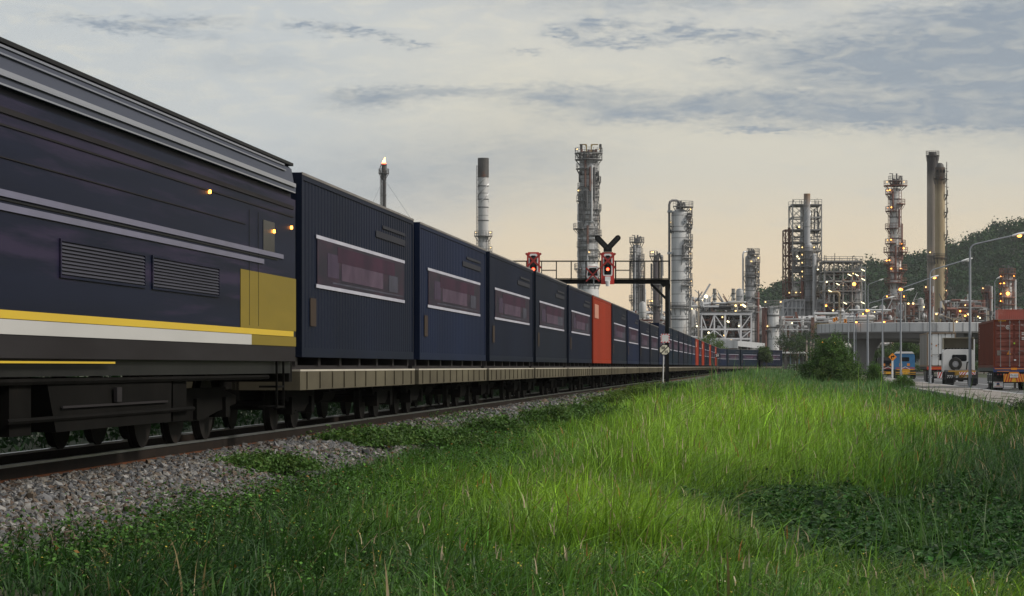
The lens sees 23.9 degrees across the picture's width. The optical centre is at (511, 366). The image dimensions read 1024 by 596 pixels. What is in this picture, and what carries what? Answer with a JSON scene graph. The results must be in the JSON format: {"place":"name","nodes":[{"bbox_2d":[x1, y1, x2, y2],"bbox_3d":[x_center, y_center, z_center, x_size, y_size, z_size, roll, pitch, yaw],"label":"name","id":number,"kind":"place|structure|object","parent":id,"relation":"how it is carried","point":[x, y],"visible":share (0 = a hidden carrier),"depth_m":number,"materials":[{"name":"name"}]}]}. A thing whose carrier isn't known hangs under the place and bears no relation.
{"place":"outdoors","nodes":[
{"label":"outdoors","id":0,"kind":"place"},
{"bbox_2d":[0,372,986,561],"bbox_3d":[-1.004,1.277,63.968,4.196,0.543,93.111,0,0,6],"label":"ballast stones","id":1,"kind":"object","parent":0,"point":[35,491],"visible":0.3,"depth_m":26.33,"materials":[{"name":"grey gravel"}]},
{"bbox_2d":[202,444,326,472],"bbox_3d":[-3.237,1.169,30.470,1.687,0.413,1.685,0,0,-41],"label":"trackside weed","id":2,"kind":"object","parent":1,"relation":"on","point":[267,460],"visible":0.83,"depth_m":30.15,"materials":[{"name":"green plant"}]},
{"bbox_2d":[0,372,934,482],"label":"railway track","id":3,"kind":"structure","parent":1,"relation":"on","point":[18,465],"depth_m":34.75,"materials":[{"name":"steel"},{"name":"metal"}]},
{"bbox_2d":[0,37,295,448],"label":"locomotive","id":4,"kind":"object","parent":3,"relation":"on","point":[147,250],"visible":0.99,"depth_m":27.25,"materials":[{"name":"metal"}]},
{"bbox_2d":[263,220,274,252],"bbox_3d":[-3.495,-1.840,34.747,0.008,0.500,0.800,0,0,6],"label":"cab window","id":5,"kind":"structure","parent":4,"relation":"in","point":[268,227],"depth_m":34.70,"materials":[{"name":"grey glass"}]},
{"bbox_2d":[187,357,414,430],"bbox_3d":[-3.881,0.451,44.137,2.490,1.199,13.340,0,0,6],"label":"container wagon","id":6,"kind":"object","parent":3,"relation":"on","point":[359,383],"visible":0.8,"depth_m":40.99,"materials":[{"name":"metal"}]},
{"bbox_2d":[291,172,413,358],"bbox_3d":[-3.877,-1.603,44.120,2.448,2.906,12.222,0,0,6],"label":"shipping container","id":7,"kind":"object","parent":6,"relation":"on","point":[354,265],"visible":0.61,"depth_m":42.42,"materials":[{"name":"blue metal"}]},
{"bbox_2d":[340,360,486,414],"bbox_3d":[-2.527,0.451,57.167,2.490,1.199,13.340,0,0,6],"label":"container wagon","id":8,"kind":"object","parent":3,"relation":"on","point":[446,379],"visible":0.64,"depth_m":55.30,"materials":[{"name":"metal"}]},
{"bbox_2d":[409,222,485,360],"bbox_3d":[-2.524,-1.603,57.150,2.448,2.906,12.222,0,0,6],"label":"shipping container","id":9,"kind":"object","parent":8,"relation":"on","point":[449,296],"visible":0.45,"depth_m":55.59,"materials":[{"name":"blue metal"}]},
{"bbox_2d":[425,361,533,405],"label":"container wagon","id":10,"kind":"object","parent":3,"relation":"on","point":[503,377],"visible":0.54,"depth_m":68.08,"materials":[{"name":"metal"}]},
{"bbox_2d":[486,251,532,361],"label":"shipping container","id":11,"kind":"object","parent":10,"relation":"on","point":[509,309],"visible":0.49,"depth_m":68.91,"materials":[{"name":"blue metal"}]},
{"bbox_2d":[482,362,566,398],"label":"container wagon","id":12,"kind":"object","parent":3,"relation":"on","point":[546,374],"visible":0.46,"depth_m":81.92,"materials":[{"name":"metal"}]},
{"bbox_2d":[533,271,566,362],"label":"shipping container","id":13,"kind":"object","parent":12,"relation":"on","point":[549,319],"visible":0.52,"depth_m":81.94,"materials":[{"name":"metal"}]},
{"bbox_2d":[525,363,591,393],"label":"container wagon","id":14,"kind":"object","parent":3,"relation":"on","point":[576,372],"visible":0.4,"depth_m":95.83,"materials":[{"name":"metal"}]},
{"bbox_2d":[567,285,591,362],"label":"shipping container","id":15,"kind":"object","parent":14,"relation":"on","point":[579,325],"visible":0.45,"depth_m":95.19,"materials":[{"name":"blue metal"}]},
{"bbox_2d":[558,363,610,390],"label":"container wagon","id":16,"kind":"object","parent":3,"relation":"on","point":[600,371],"visible":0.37,"depth_m":108.96,"materials":[{"name":"metal"}]},
{"bbox_2d":[592,295,610,362],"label":"shipping container","id":17,"kind":"object","parent":16,"relation":"on","point":[601,330],"visible":0.38,"depth_m":108.56,"materials":[{"name":"red metal"}]},
{"bbox_2d":[576,364,626,387],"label":"container wagon","id":18,"kind":"object","parent":3,"relation":"on","point":[617,370],"visible":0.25,"depth_m":122.15,"materials":[{"name":"metal"}]},
{"bbox_2d":[609,303,626,363],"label":"shipping container","id":19,"kind":"object","parent":18,"relation":"on","point":[618,334],"visible":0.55,"depth_m":121.31,"materials":[{"name":"metal"}]},
{"bbox_2d":[597,364,638,385],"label":"container wagon","id":20,"kind":"object","parent":3,"relation":"on","point":[631,370],"visible":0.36,"depth_m":135.09,"materials":[{"name":"metal"}]},
{"bbox_2d":[627,310,638,363],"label":"shipping container","id":21,"kind":"object","parent":20,"relation":"on","point":[632,337],"visible":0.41,"depth_m":134.34,"materials":[{"name":"blue metal"}]},
{"bbox_2d":[619,364,649,383],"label":"container wagon","id":22,"kind":"object","parent":3,"relation":"on","point":[644,368],"visible":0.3,"depth_m":148.16,"materials":[{"name":"metal"}]},
{"bbox_2d":[639,320,649,363],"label":"shipping container","id":23,"kind":"object","parent":22,"relation":"on","point":[644,342],"visible":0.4,"depth_m":147.56,"materials":[{"name":"blue metal"}]},
{"bbox_2d":[623,364,658,381],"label":"container wagon","id":24,"kind":"object","parent":3,"relation":"on","point":[654,368],"visible":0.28,"depth_m":162.37,"materials":[{"name":"metal"}]},
{"bbox_2d":[650,324,658,363],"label":"shipping container","id":25,"kind":"object","parent":24,"relation":"on","point":[654,344],"visible":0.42,"depth_m":161.15,"materials":[{"name":"metal"}]},
{"bbox_2d":[652,365,677,379],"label":"container wagon","id":26,"kind":"object","parent":3,"relation":"on","point":[675,369],"visible":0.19,"depth_m":201.53,"materials":[{"name":"metal"}]},
{"bbox_2d":[673,329,677,364],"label":"shipping container","id":27,"kind":"object","parent":26,"relation":"on","point":[675,347],"visible":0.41,"depth_m":200.11,"materials":[{"name":"blue metal"}]},
{"bbox_2d":[718,366,739,372],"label":"container wagon","id":28,"kind":"object","parent":3,"relation":"on","point":[730,368],"visible":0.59,"depth_m":420.08,"materials":[{"name":"metal"}]},
{"bbox_2d":[727,349,739,365],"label":"shipping container","id":29,"kind":"object","parent":28,"relation":"on","point":[733,356],"visible":0.47,"depth_m":421.08,"materials":[{"name":"blue metal"}]},
{"bbox_2d":[732,366,758,371],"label":"container wagon","id":30,"kind":"object","parent":3,"relation":"on","point":[741,367],"visible":0.16,"depth_m":431.97,"materials":[{"name":"metal"}]},
{"bbox_2d":[740,349,758,365],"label":"shipping container","id":31,"kind":"object","parent":30,"relation":"on","point":[748,357],"visible":0.7,"depth_m":432.75,"materials":[{"name":"blue metal"}]},
{"bbox_2d":[758,366,782,369],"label":"container wagon","id":32,"kind":"object","parent":3,"relation":"on","point":[761,367],"visible":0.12,"depth_m":446.10,"materials":[{"name":"metal"}]},
{"bbox_2d":[759,350,781,365],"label":"shipping container","id":33,"kind":"object","parent":32,"relation":"on","point":[777,357],"visible":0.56,"depth_m":447.70,"materials":[{"name":"blue metal"}]},
{"bbox_2d":[514,261,669,383],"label":"signal gantry","id":34,"kind":"object","parent":1,"relation":"on","point":[663,282],"visible":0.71,"depth_m":143.86,"materials":[{"name":"black metal"}]},
{"bbox_2d":[525,252,541,271],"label":"railway signal","id":35,"kind":"object","parent":34,"relation":"attached to","point":[533,260],"visible":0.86,"depth_m":143.36,"materials":[{"name":"red paint"}]},
{"bbox_2d":[595,235,620,285],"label":"railway signal","id":36,"kind":"object","parent":34,"relation":"attached to","point":[607,266],"visible":1,"depth_m":143.34,"materials":[{"name":"red paint"}]},
{"bbox_2d":[0,373,1023,595],"bbox_3d":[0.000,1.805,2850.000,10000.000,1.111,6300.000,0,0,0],"label":"ground","id":37,"kind":"structure","parent":0,"point":[980,375],"depth_m":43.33,"materials":[{"name":"green plant"}]},
{"bbox_2d":[0,382,623,452],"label":"verge grass","id":38,"kind":"structure","parent":37,"relation":"on","point":[111,432],"depth_m":56.00,"materials":[{"name":"green plant"}]},
{"bbox_2d":[0,376,661,452],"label":"verge bushes","id":39,"kind":"object","parent":37,"relation":"on","point":[13,441],"visible":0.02,"depth_m":53.13,"materials":[{"name":"green plant"}]},
{"bbox_2d":[301,419,412,446],"bbox_3d":[-2.483,1.094,38.969,1.854,0.478,1.818,0,0,0],"label":"trackside weed","id":40,"kind":"object","parent":37,"relation":"on","point":[370,435],"visible":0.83,"depth_m":38.61,"materials":[{"name":"green plant"}]},
{"bbox_2d":[373,158,409,216],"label":"flare stack","id":41,"kind":"object","parent":37,"relation":"on","point":[382,173],"visible":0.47,"depth_m":699.48,"materials":[{"name":"metal"}]},
{"bbox_2d":[373,419,468,444],"bbox_3d":[-1.972,1.149,42.038,2.479,0.484,2.291,0,0,0],"label":"trackside weed","id":42,"kind":"object","parent":37,"relation":"on","point":[419,433],"visible":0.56,"depth_m":41.62,"materials":[{"name":"green plant"}]},
{"bbox_2d":[423,423,494,448],"bbox_3d":[-1.187,1.260,42.997,1.772,0.498,1.984,0,0,-10],"label":"trackside weed","id":43,"kind":"object","parent":37,"relation":"on","point":[464,433],"visible":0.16,"depth_m":42.76,"materials":[{"name":"green plant"}]},
{"bbox_2d":[474,158,491,251],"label":"flue stack","id":44,"kind":"object","parent":37,"relation":"on","point":[482,236],"visible":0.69,"depth_m":648.80,"materials":[{"name":"metal"}]},
{"bbox_2d":[453,408,535,436],"bbox_3d":[-0.357,1.185,49.988,1.981,0.650,1.961,0,0,0],"label":"trackside weed","id":45,"kind":"object","parent":37,"relation":"on","point":[503,422],"visible":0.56,"depth_m":49.70,"materials":[{"name":"green plant"}]},
{"bbox_2d":[0,390,1023,595],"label":"creeping weeds","id":46,"kind":"object","parent":37,"relation":"on","point":[956,554],"visible":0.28,"depth_m":27.25,"materials":[{"name":"green plant"}]},
{"bbox_2d":[17,468,1019,595],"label":"flowers","id":47,"kind":"object","parent":37,"relation":"on","point":[511,551],"visible":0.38,"depth_m":19.21,"materials":[{"name":"white plant"}]},
{"bbox_2d":[515,400,599,423],"bbox_3d":[1.145,1.179,59.990,2.593,0.684,2.623,0,0,0],"label":"trackside weed","id":48,"kind":"object","parent":37,"relation":"on","point":[552,412],"visible":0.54,"depth_m":59.58,"materials":[{"name":"green plant"}]},
{"bbox_2d":[573,144,602,296],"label":"distillation column","id":49,"kind":"structure","parent":37,"relation":"on","point":[587,229],"depth_m":597.98,"materials":[{"name":"metal"}]},
{"bbox_2d":[553,397,631,417],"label":"trackside weed","id":50,"kind":"object","parent":37,"relation":"on","point":[598,406],"visible":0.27,"depth_m":65.61,"materials":[{"name":"green plant"}]},
{"bbox_2d":[580,389,646,405],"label":"trackside weed","id":51,"kind":"object","parent":37,"relation":"on","point":[612,396],"visible":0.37,"depth_m":83.56,"materials":[{"name":"green plant"}]},
{"bbox_2d":[601,382,670,396],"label":"trackside weed","id":52,"kind":"object","parent":37,"relation":"on","point":[629,389],"visible":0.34,"depth_m":104.42,"materials":[{"name":"green plant"}]},
{"bbox_2d":[629,235,645,318],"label":"distillation column","id":53,"kind":"structure","parent":37,"relation":"on","point":[639,293],"depth_m":638.91,"materials":[{"name":"metal"}]},
{"bbox_2d":[633,301,670,326],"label":"process unit","id":54,"kind":"object","parent":37,"relation":"on","point":[643,312],"visible":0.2,"depth_m":633.23,"materials":[{"name":"grey metal"}]},
{"bbox_2d":[647,251,663,322],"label":"distillation column","id":55,"kind":"structure","parent":37,"relation":"on","point":[655,303],"depth_m":619.23,"materials":[{"name":"metal"}]},
{"bbox_2d":[667,199,692,335],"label":"distillation column","id":56,"kind":"structure","parent":37,"relation":"on","point":[680,229],"depth_m":558.33,"materials":[{"name":"metal"}]},
{"bbox_2d":[344,379,1017,595],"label":"seed stalks","id":57,"kind":"object","parent":37,"relation":"on","point":[726,478],"visible":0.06,"depth_m":29.40,"materials":[{"name":"beige plant"}]},
{"bbox_2d":[345,374,1023,595],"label":"seed heads","id":58,"kind":"object","parent":57,"relation":"attached to","point":[786,410],"visible":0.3,"depth_m":36.26,"materials":[{"name":"green plant"}]},
{"bbox_2d":[689,283,710,335],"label":"process unit","id":59,"kind":"object","parent":37,"relation":"on","point":[694,325],"visible":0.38,"depth_m":594.45,"materials":[{"name":"grey metal"}]},
{"bbox_2d":[698,331,728,348],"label":"tree","id":60,"kind":"object","parent":37,"relation":"on","point":[718,344],"visible":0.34,"depth_m":439.38,"materials":[{"name":"green plant"}]},
{"bbox_2d":[700,288,756,371],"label":"pipe structure","id":61,"kind":"object","parent":37,"relation":"on","point":[710,313],"visible":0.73,"depth_m":516.98,"materials":[{"name":"white metal"}]},
{"bbox_2d":[692,336,764,371],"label":"metal shed","id":62,"kind":"structure","parent":37,"relation":"on","point":[733,343],"depth_m":480.18,"materials":[{"name":"white metal"}]},
{"bbox_2d":[742,248,759,349],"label":"distillation column","id":63,"kind":"structure","parent":37,"relation":"on","point":[752,274],"depth_m":573.86,"materials":[{"name":"metal"}]},
{"bbox_2d":[755,344,773,369],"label":"tree","id":64,"kind":"object","parent":37,"relation":"on","point":[764,354],"visible":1,"depth_m":438.90,"materials":[{"name":"green plant"}]},
{"bbox_2d":[762,300,782,349],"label":"storage drum","id":65,"kind":"object","parent":37,"relation":"on","point":[771,325],"visible":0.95,"depth_m":558.84,"materials":[{"name":"metal"}]},
{"bbox_2d":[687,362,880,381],"bbox_3d":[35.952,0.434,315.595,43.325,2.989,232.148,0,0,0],"label":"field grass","id":66,"kind":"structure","parent":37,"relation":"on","point":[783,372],"depth_m":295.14,"materials":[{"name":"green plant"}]},
{"bbox_2d":[773,332,816,370],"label":"tree","id":67,"kind":"object","parent":37,"relation":"on","point":[795,342],"visible":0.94,"depth_m":468.94,"materials":[{"name":"green plant"}]},
{"bbox_2d":[661,363,944,401],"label":"field grass","id":68,"kind":"structure","parent":37,"relation":"on","point":[832,385],"depth_m":143.50,"materials":[{"name":"green plant"}]},
{"bbox_2d":[779,193,837,327],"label":"heater structure","id":69,"kind":"object","parent":37,"relation":"on","point":[808,302],"visible":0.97,"depth_m":605.60,"materials":[{"name":"metal"}]},
{"bbox_2d":[779,310,872,365],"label":"process unit","id":70,"kind":"object","parent":37,"relation":"on","point":[799,324],"visible":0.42,"depth_m":563.86,"materials":[{"name":"beige metal"}]},
{"bbox_2d":[791,329,870,382],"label":"bush","id":71,"kind":"object","parent":37,"relation":"on","point":[833,359],"visible":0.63,"depth_m":198.74,"materials":[{"name":"green plant"}]},
{"bbox_2d":[819,253,866,316],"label":"boiler frame","id":72,"kind":"object","parent":37,"relation":"on","point":[851,288],"visible":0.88,"depth_m":595.97,"materials":[{"name":"metal"}]},
{"bbox_2d":[835,300,898,350],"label":"process unit","id":73,"kind":"object","parent":37,"relation":"on","point":[889,316],"visible":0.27,"depth_m":584.27,"materials":[{"name":"grey metal"}]},
{"bbox_2d":[863,359,886,381],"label":"shrub","id":74,"kind":"object","parent":37,"relation":"on","point":[873,370],"visible":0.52,"depth_m":204.68,"materials":[{"name":"green plant"}]},
{"bbox_2d":[883,173,907,351],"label":"distillation column","id":75,"kind":"structure","parent":37,"relation":"on","point":[896,244],"depth_m":648.59,"materials":[{"name":"grey metal"}]},
{"bbox_2d":[817,322,980,374],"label":"flyover","id":76,"kind":"object","parent":37,"relation":"on","point":[912,332],"visible":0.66,"depth_m":350.84,"materials":[{"name":"concrete"}]},
{"bbox_2d":[995,309,1023,318],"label":"lorry","id":77,"kind":"object","parent":76,"relation":"on","point":[1009,313],"visible":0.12,"depth_m":353.56,"materials":[{"name":"metal"}]},
{"bbox_2d":[884,369,919,386],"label":"shrub","id":78,"kind":"object","parent":37,"relation":"on","point":[905,378],"visible":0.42,"depth_m":159.63,"materials":[{"name":"green plant"}]},
{"bbox_2d":[888,342,919,354],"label":"tree","id":79,"kind":"object","parent":37,"relation":"on","point":[908,347],"visible":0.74,"depth_m":438.80,"materials":[{"name":"green plant"}]},
{"bbox_2d":[891,291,934,365],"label":"process unit","id":80,"kind":"object","parent":37,"relation":"on","point":[910,311],"visible":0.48,"depth_m":596.21,"materials":[{"name":"grey metal"}]},
{"bbox_2d":[831,378,1023,591],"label":"reeds","id":81,"kind":"object","parent":37,"relation":"on","point":[921,534],"visible":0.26,"depth_m":26.64,"materials":[{"name":"green plant"}]},
{"bbox_2d":[924,285,933,321],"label":"distillation column","id":82,"kind":"structure","parent":37,"relation":"on","point":[927,299],"depth_m":559.43,"materials":[{"name":"grey metal"}]},
{"bbox_2d":[926,150,938,321],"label":"concrete chimney","id":83,"kind":"object","parent":37,"relation":"on","point":[932,159],"visible":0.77,"depth_m":688.52,"materials":[{"name":"concrete"}]},
{"bbox_2d":[933,162,948,321],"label":"concrete chimney","id":84,"kind":"object","parent":37,"relation":"on","point":[940,182],"visible":0.88,"depth_m":670.85,"materials":[{"name":"beige concrete"}]},
{"bbox_2d":[884,377,1021,393],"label":"kerb","id":85,"kind":"structure","parent":37,"relation":"on","point":[967,387],"depth_m":148.65,"materials":[{"name":"concrete"}]},
{"bbox_2d":[968,232,1023,386],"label":"street lamp","id":86,"kind":"object","parent":85,"relation":"on","point":[1020,234],"visible":1,"depth_m":148.93,"materials":[{"name":"grey metal"}]},
{"bbox_2d":[938,294,993,321],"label":"process unit","id":87,"kind":"object","parent":37,"relation":"on","point":[978,310],"visible":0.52,"depth_m":594.23,"materials":[{"name":"grey metal"}]},
{"bbox_2d":[981,285,992,319],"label":"distillation column","id":88,"kind":"structure","parent":37,"relation":"on","point":[988,294],"depth_m":609.23,"materials":[{"name":"grey metal"}]},
{"bbox_2d":[998,265,1016,308],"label":"distillation column","id":89,"kind":"structure","parent":37,"relation":"on","point":[1008,292],"depth_m":598.96,"materials":[{"name":"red metal"}]},
{"bbox_2d":[0,0,1023,323],"label":"sky","id":90,"kind":"structure","parent":0,"point":[739,110],"materials":[{"name":"grey"}]},
{"bbox_2d":[242,412,1023,562],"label":"field grass","id":91,"kind":"structure","parent":0,"point":[646,466],"depth_m":34.40,"materials":[{"name":"green plant"}]},
{"bbox_2d":[415,361,1023,494],"bbox_3d":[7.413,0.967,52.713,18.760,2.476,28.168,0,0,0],"label":"field grass","id":92,"kind":"structure","parent":0,"point":[822,443],"depth_m":45.65,"materials":[{"name":"green plant"}]},
{"bbox_2d":[844,239,1023,365],"bbox_3d":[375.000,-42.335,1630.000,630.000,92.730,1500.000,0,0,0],"label":"hill","id":93,"kind":"structure","parent":0,"point":[953,294],"depth_m":1278.69,"materials":[{"name":"green plant"}]},
{"bbox_2d":[705,216,1023,359],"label":"hill forest","id":94,"kind":"object","parent":93,"relation":"on","point":[992,253],"visible":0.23,"depth_m":1332.72,"materials":[{"name":"green plant"}]},
{"bbox_2d":[861,375,1023,404],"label":"pavement","id":95,"kind":"structure","parent":0,"point":[997,394],"depth_m":125.45,"materials":[{"name":"concrete"}]},
{"bbox_2d":[900,275,938,376],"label":"street lamp","id":96,"kind":"object","parent":95,"relation":"on","point":[934,277],"visible":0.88,"depth_m":225.94,"materials":[{"name":"grey metal"}]},
{"bbox_2d":[929,258,972,382],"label":"street lamp","id":97,"kind":"object","parent":95,"relation":"on","point":[967,260],"visible":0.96,"depth_m":186.93,"materials":[{"name":"grey metal"}]},
{"bbox_2d":[884,376,1023,393],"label":"road","id":98,"kind":"structure","parent":0,"point":[982,383],"depth_m":204.57,"materials":[{"name":"grey asphalt"}]},
{"bbox_2d":[876,357,893,377],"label":"tractor lorry","id":99,"kind":"object","parent":98,"relation":"on","point":[887,365],"visible":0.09,"depth_m":303.35,"materials":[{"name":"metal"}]},
{"bbox_2d":[893,352,915,378],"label":"tractor lorry","id":100,"kind":"object","parent":98,"relation":"on","point":[908,361],"visible":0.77,"depth_m":283.29,"materials":[{"name":"blue metal"}]},
{"bbox_2d":[919,367,955,382],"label":"trailer lorry","id":101,"kind":"object","parent":98,"relation":"on","point":[926,374],"visible":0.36,"depth_m":206.39,"materials":[{"name":"black paint"}]},
{"bbox_2d":[920,332,955,366],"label":"refrigerated box","id":102,"kind":"object","parent":101,"relation":"on","point":[936,344],"visible":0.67,"depth_m":206.13,"materials":[{"name":"white metal"}]},
{"bbox_2d":[928,333,940,365],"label":"door","id":103,"kind":"structure","parent":102,"relation":"in","point":[935,338],"depth_m":206.09,"materials":[{"name":"white metal"}]},
{"bbox_2d":[939,338,977,385],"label":"tractor lorry","id":104,"kind":"object","parent":98,"relation":"on","point":[953,356],"visible":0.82,"depth_m":183.34,"materials":[{"name":"white metal"}]},
{"bbox_2d":[978,368,1023,389],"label":"container lorry","id":105,"kind":"object","parent":98,"relation":"on","point":[1000,377],"visible":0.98,"depth_m":146.18,"materials":[{"name":"metal"}]},
{"bbox_2d":[978,319,1023,367],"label":"shipping container","id":106,"kind":"object","parent":105,"relation":"on","point":[1000,343],"visible":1,"depth_m":146.11,"materials":[{"name":"red metal"}]},
{"bbox_2d":[995,320,1013,366],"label":"door","id":107,"kind":"structure","parent":106,"relation":"in","point":[1004,338],"depth_m":146.11,"materials":[{"name":"red metal"}]},
{"bbox_2d":[1014,320,1023,366],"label":"door","id":108,"kind":"structure","parent":106,"relation":"in","point":[1018,328],"depth_m":146.00,"materials":[{"name":"red metal"}]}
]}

